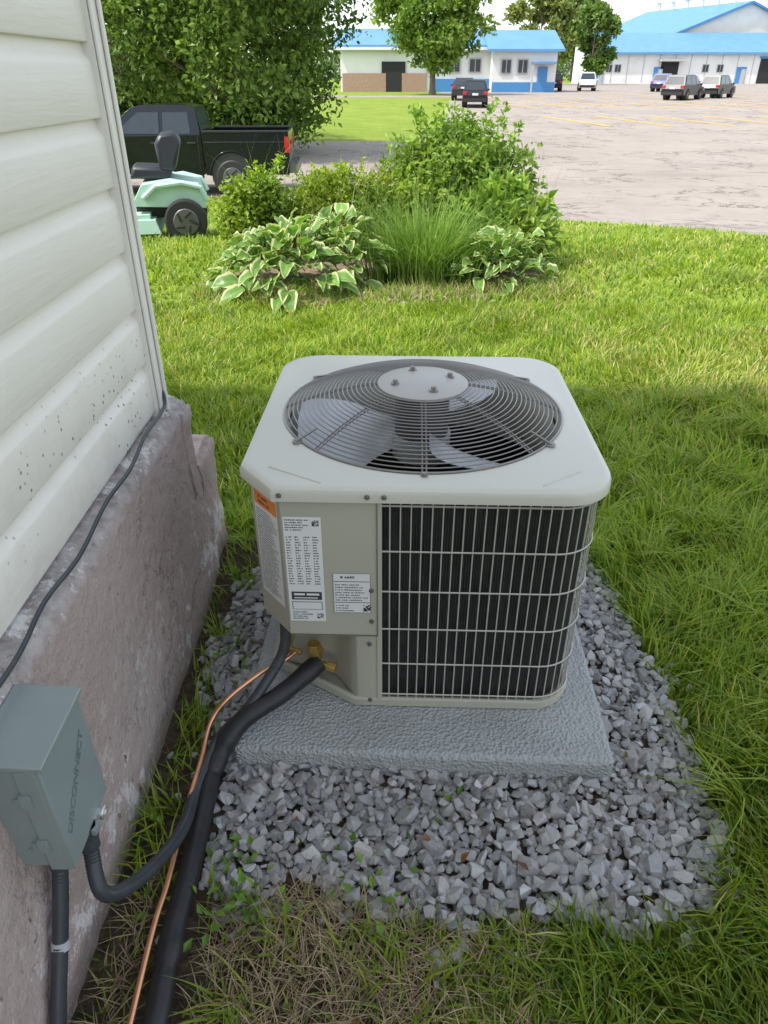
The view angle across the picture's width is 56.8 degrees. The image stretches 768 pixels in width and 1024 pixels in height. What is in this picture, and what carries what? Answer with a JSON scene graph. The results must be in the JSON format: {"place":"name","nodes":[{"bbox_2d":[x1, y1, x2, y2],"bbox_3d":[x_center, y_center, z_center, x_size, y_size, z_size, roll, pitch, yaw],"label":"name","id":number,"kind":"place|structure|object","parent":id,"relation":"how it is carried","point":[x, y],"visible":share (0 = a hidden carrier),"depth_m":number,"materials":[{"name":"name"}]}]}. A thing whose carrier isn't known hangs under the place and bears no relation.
{"place":"outdoors","nodes":[
{"label":"outdoors","id":0,"kind":"place"},
{"bbox_2d":[79,77,767,1023],"bbox_3d":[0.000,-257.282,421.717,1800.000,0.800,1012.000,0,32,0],"label":"ground","id":1,"kind":"structure","parent":0,"point":[369,115],"depth_m":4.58,"materials":[{"name":"green plant"}]},
{"bbox_2d":[0,395,218,1023],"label":"foundation","id":2,"kind":"object","parent":1,"relation":"on","point":[115,635],"visible":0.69,"depth_m":1.50,"materials":[{"name":"concrete"}]},
{"bbox_2d":[104,4,219,116],"bbox_3d":[-9.491,-18.411,24.630,9.256,10.216,7.934,-13,34,-20],"label":"maple tree","id":3,"kind":"object","parent":1,"relation":"on","point":[124,107],"visible":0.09,"depth_m":25.33,"materials":[{"name":"green plant"}]},
{"bbox_2d":[131,130,209,238],"bbox_3d":[-2.909,-3.718,8.119,1.762,1.108,1.048,-6,32,-10],"label":"riding mower","id":4,"kind":"object","parent":1,"relation":"on","point":[175,203],"visible":0.42,"depth_m":7.90,"materials":[{"name":"green paint"}]},
{"bbox_2d":[192,434,227,568],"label":"foundation block","id":5,"kind":"structure","parent":1,"relation":"on","point":[204,446],"depth_m":2.35,"materials":[{"name":"grey concrete"}]},
{"bbox_2d":[101,0,371,148],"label":"maple tree","id":6,"kind":"object","parent":1,"relation":"on","point":[251,92],"visible":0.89,"depth_m":20.48,"materials":[{"name":"green plant"}]},
{"bbox_2d":[218,0,338,82],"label":"round shade tree","id":7,"kind":"object","parent":1,"relation":"on","point":[335,52],"visible":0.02,"depth_m":100.91,"materials":[{"name":"green plant"}]},
{"bbox_2d":[108,44,571,79],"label":"distant tree line","id":8,"kind":"object","parent":1,"relation":"on","point":[560,68],"visible":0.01,"depth_m":254.75,"materials":[{"name":"green plant"}]},
{"bbox_2d":[235,246,542,304],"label":"garden bed soil","id":9,"kind":"structure","parent":1,"relation":"on","point":[312,272],"depth_m":5.91,"materials":[{"name":"brown soil"}]},
{"bbox_2d":[202,227,312,298],"bbox_3d":[-1.005,-1.960,5.565,0.894,0.507,0.884,0,32,0],"label":"hosta plant","id":10,"kind":"object","parent":9,"relation":"on","point":[228,255],"visible":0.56,"depth_m":5.46,"materials":[{"name":"green plant"}]},
{"bbox_2d":[213,151,305,258],"bbox_3d":[-1.085,-2.674,6.294,0.882,0.929,1.031,0,32,0],"label":"boxwood shrub","id":11,"kind":"object","parent":9,"relation":"on","point":[240,213],"visible":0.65,"depth_m":6.04,"materials":[{"name":"green plant"}]},
{"bbox_2d":[211,207,367,313],"bbox_3d":[-0.754,-1.950,5.350,1.182,0.638,1.099,-22,38,-31],"label":"hosta plant","id":12,"kind":"object","parent":9,"relation":"on","point":[283,232],"visible":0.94,"depth_m":5.19,"materials":[{"name":"green plant"}]},
{"bbox_2d":[276,203,401,295],"bbox_3d":[-0.359,-2.076,5.587,0.990,0.636,0.941,14,34,22],"label":"hosta plant","id":13,"kind":"object","parent":9,"relation":"on","point":[342,236],"visible":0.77,"depth_m":5.46,"materials":[{"name":"green plant"}]},
{"bbox_2d":[280,157,403,254],"bbox_3d":[-0.375,-2.830,6.651,1.490,0.864,1.032,0,32,0],"label":"golden shrub","id":14,"kind":"object","parent":9,"relation":"on","point":[327,181],"visible":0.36,"depth_m":6.40,"materials":[{"name":"green plant"}]},
{"bbox_2d":[263,291,497,305],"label":"edging stones","id":15,"kind":"object","parent":9,"relation":"on","point":[396,299],"visible":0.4,"depth_m":5.32,"materials":[{"name":"grey stone"}]},
{"bbox_2d":[187,117,597,316],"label":"bed weeds","id":16,"kind":"object","parent":9,"relation":"on","point":[463,292],"visible":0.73,"depth_m":5.39,"materials":[{"name":"green plant"}]},
{"bbox_2d":[348,158,465,250],"bbox_3d":[0.254,-2.708,6.424,1.211,0.884,0.828,0,32,0],"label":"golden shrub","id":17,"kind":"object","parent":9,"relation":"on","point":[404,189],"visible":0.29,"depth_m":6.25,"materials":[{"name":"green plant"}]},
{"bbox_2d":[286,166,594,287],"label":"ornamental grass","id":18,"kind":"object","parent":9,"relation":"on","point":[429,257],"depth_m":5.58,"materials":[{"name":"green plant"}]},
{"bbox_2d":[374,95,547,223],"bbox_3d":[0.636,-3.177,6.777,1.634,1.411,1.562,-24,39,-34],"label":"deciduous shrub","id":19,"kind":"object","parent":9,"relation":"on","point":[455,139],"visible":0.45,"depth_m":6.41,"materials":[{"name":"green plant"}]},
{"bbox_2d":[443,225,544,295],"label":"hosta plant","id":20,"kind":"object","parent":9,"relation":"on","point":[506,250],"visible":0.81,"depth_m":5.45,"materials":[{"name":"green plant"}]},
{"bbox_2d":[420,169,571,268],"bbox_3d":[1.060,-2.530,6.231,1.198,0.871,1.145,18,36,27],"label":"broadleaf shrub","id":21,"kind":"object","parent":9,"relation":"on","point":[522,199],"visible":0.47,"depth_m":6.00,"materials":[{"name":"green plant"}]},
{"bbox_2d":[477,227,560,288],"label":"hosta plant","id":22,"kind":"object","parent":9,"relation":"on","point":[547,264],"visible":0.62,"depth_m":5.62,"materials":[{"name":"green plant"}]},
{"bbox_2d":[70,540,709,1023],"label":"bare soil","id":23,"kind":"structure","parent":1,"relation":"on","point":[88,1006],"depth_m":1.42,"materials":[{"name":"brown soil"}]},
{"bbox_2d":[67,849,582,1023],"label":"dry thatch","id":24,"kind":"object","parent":23,"relation":"on","point":[258,976],"visible":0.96,"depth_m":1.32,"materials":[{"name":"plant"}]},
{"bbox_2d":[234,611,613,782],"bbox_3d":[0.112,0.366,2.086,0.900,0.090,0.930,1,32,2],"label":"equipment pad","id":25,"kind":"object","parent":23,"relation":"on","point":[312,725],"visible":0.34,"depth_m":1.72,"materials":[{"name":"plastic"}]},
{"bbox_2d":[240,355,611,708],"bbox_3d":[0.096,-0.023,1.936,0.804,0.728,0.832,1,32,2],"label":"air conditioner unit","id":26,"kind":"object","parent":25,"relation":"on","point":[421,523],"visible":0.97,"depth_m":1.64,"materials":[{"name":"paint"}]},
{"bbox_2d":[127,650,295,1023],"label":"copper line","id":27,"kind":"object","parent":26,"relation":"attached to","point":[139,984],"visible":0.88,"depth_m":1.42,"materials":[{"name":"orange metal"}]},
{"bbox_2d":[141,656,324,1023],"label":"insulated refrigerant line","id":28,"kind":"object","parent":26,"relation":"attached to","point":[167,959],"visible":0.98,"depth_m":1.49,"materials":[{"name":"black plastic"}]},
{"bbox_2d":[128,566,767,1023],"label":"weeds","id":29,"kind":"object","parent":23,"relation":"on","point":[242,876],"visible":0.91,"depth_m":1.43,"materials":[{"name":"green plant"}]},
{"bbox_2d":[154,538,766,989],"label":"gravel","id":30,"kind":"structure","parent":23,"relation":"on","point":[658,842],"depth_m":1.58,"materials":[{"name":"grey gravel"}]},
{"bbox_2d":[368,0,500,94],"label":"round shade tree","id":31,"kind":"object","parent":1,"relation":"on","point":[442,35],"visible":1,"depth_m":60.02,"materials":[{"name":"green plant"}]},
{"bbox_2d":[131,84,767,235],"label":"parking lot","id":32,"kind":"structure","parent":1,"relation":"on","point":[698,174],"depth_m":23.54,"materials":[{"name":"grey asphalt"}]},
{"bbox_2d":[120,103,301,193],"bbox_3d":[-4.620,-7.964,15.608,5.474,1.747,2.147,-2,32,-3],"label":"pickup truck","id":33,"kind":"object","parent":32,"relation":"on","point":[204,146],"visible":0.45,"depth_m":14.87,"materials":[{"name":"paint"}]},
{"bbox_2d":[451,78,473,99],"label":"parked car","id":34,"kind":"object","parent":32,"relation":"on","point":[458,85],"visible":0.59,"depth_m":51.04,"materials":[{"name":"paint"}]},
{"bbox_2d":[461,80,489,106],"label":"parked car","id":35,"kind":"object","parent":32,"relation":"on","point":[475,90],"visible":0.99,"depth_m":43.16,"materials":[{"name":"paint"}]},
{"bbox_2d":[554,73,562,90],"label":"parked car","id":36,"kind":"object","parent":32,"relation":"on","point":[558,81],"visible":0.47,"depth_m":76.78,"materials":[{"name":"paint"}]},
{"bbox_2d":[577,72,597,90],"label":"parked car","id":37,"kind":"object","parent":32,"relation":"on","point":[586,79],"visible":0.98,"depth_m":79.20,"materials":[{"name":"paint"}]},
{"bbox_2d":[488,94,767,125],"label":"parking lot lines","id":38,"kind":"object","parent":32,"relation":"on","point":[649,105],"visible":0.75,"depth_m":44.73,"materials":[{"name":"paint"}]},
{"bbox_2d":[650,73,671,91],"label":"parked car","id":39,"kind":"object","parent":32,"relation":"on","point":[658,80],"visible":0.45,"depth_m":75.47,"materials":[{"name":"paint"}]},
{"bbox_2d":[661,75,703,99],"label":"parked car","id":40,"kind":"object","parent":32,"relation":"on","point":[682,87],"visible":1,"depth_m":51.17,"materials":[{"name":"paint"}]},
{"bbox_2d":[700,75,735,97],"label":"parked car","id":41,"kind":"object","parent":32,"relation":"on","point":[717,86],"visible":0.77,"depth_m":54.54,"materials":[{"name":"paint"}]},
{"bbox_2d":[334,28,564,91],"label":"blue roofed hall","id":42,"kind":"structure","parent":1,"relation":"on","point":[514,61],"depth_m":74.56,"materials":[{"name":"paint"}]},
{"bbox_2d":[502,0,580,62],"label":"round shade tree","id":43,"kind":"object","parent":1,"relation":"on","point":[520,10],"visible":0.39,"depth_m":122.53,"materials":[{"name":"green plant"}]},
{"bbox_2d":[554,0,594,80],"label":"round shade tree","id":44,"kind":"object","parent":1,"relation":"on","point":[566,55],"visible":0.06,"depth_m":196.35,"materials":[{"name":"green plant"}]},
{"bbox_2d":[566,0,613,55],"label":"round shade tree","id":45,"kind":"object","parent":1,"relation":"on","point":[576,22],"visible":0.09,"depth_m":155.27,"materials":[{"name":"green plant"}]},
{"bbox_2d":[572,0,622,76],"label":"round shade tree","id":46,"kind":"object","parent":1,"relation":"on","point":[599,16],"visible":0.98,"depth_m":125.64,"materials":[{"name":"green plant"}]},
{"bbox_2d":[571,0,767,83],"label":"blue roofed warehouse","id":47,"kind":"structure","parent":1,"relation":"on","point":[701,40],"depth_m":148.16,"materials":[{"name":"metal"}]},
{"bbox_3d":[-5.000,2.350,-1.548,8.820,0.800,8.900,0,32,0],"label":"foundation","id":48,"kind":"object","parent":1,"relation":"on","visible":0},
{"bbox_2d":[0,684,107,868],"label":"electrical disconnect box","id":49,"kind":"object","parent":48,"relation":"attached to","point":[53,788],"visible":1,"depth_m":1.08,"materials":[{"name":"paint"}]},
{"bbox_2d":[49,865,70,1023],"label":"flexible conduit","id":50,"kind":"object","parent":49,"relation":"attached to","point":[60,941],"visible":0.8,"depth_m":1.18,"materials":[{"name":"grey plastic"}]},
{"bbox_2d":[82,623,290,902],"bbox_3d":[-0.397,0.510,1.513,0.122,0.324,0.706,11,33,17],"label":"flexible conduit","id":51,"kind":"object","parent":49,"relation":"attached to","point":[102,890],"visible":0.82,"depth_m":1.37,"materials":[{"name":"grey plastic"}]},
{"bbox_2d":[0,389,166,687],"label":"wall cable","id":52,"kind":"object","parent":48,"relation":"on","point":[27,637],"depth_m":1.35,"materials":[{"name":"grey rubber"}]},
{"bbox_2d":[80,0,169,417],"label":"corner post","id":53,"kind":"object","parent":48,"relation":"on","point":[95,48],"visible":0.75,"depth_m":1.66,"materials":[{"name":"plastic"}]},
{"bbox_2d":[171,400,201,501],"bbox_3d":[-0.659,0.003,2.233,0.193,0.737,0.132,0,32,0],"label":"foundation corner","id":54,"kind":"object","parent":48,"relation":"attached to","point":[185,415],"visible":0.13,"depth_m":2.08,"materials":[{"name":"concrete"}]},
{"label":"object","id":55,"kind":"object","parent":48,"relation":"on","visible":0},
{"bbox_2d":[0,0,154,637],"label":"siding","id":56,"kind":"object","parent":55,"relation":"attached to","point":[77,409],"visible":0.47,"depth_m":1.35,"materials":[{"name":"plastic"}]},
{"bbox_2d":[105,0,767,76],"label":"sky","id":57,"kind":"structure","parent":0,"point":[627,9],"materials":[{"name":"white"}]}
]}

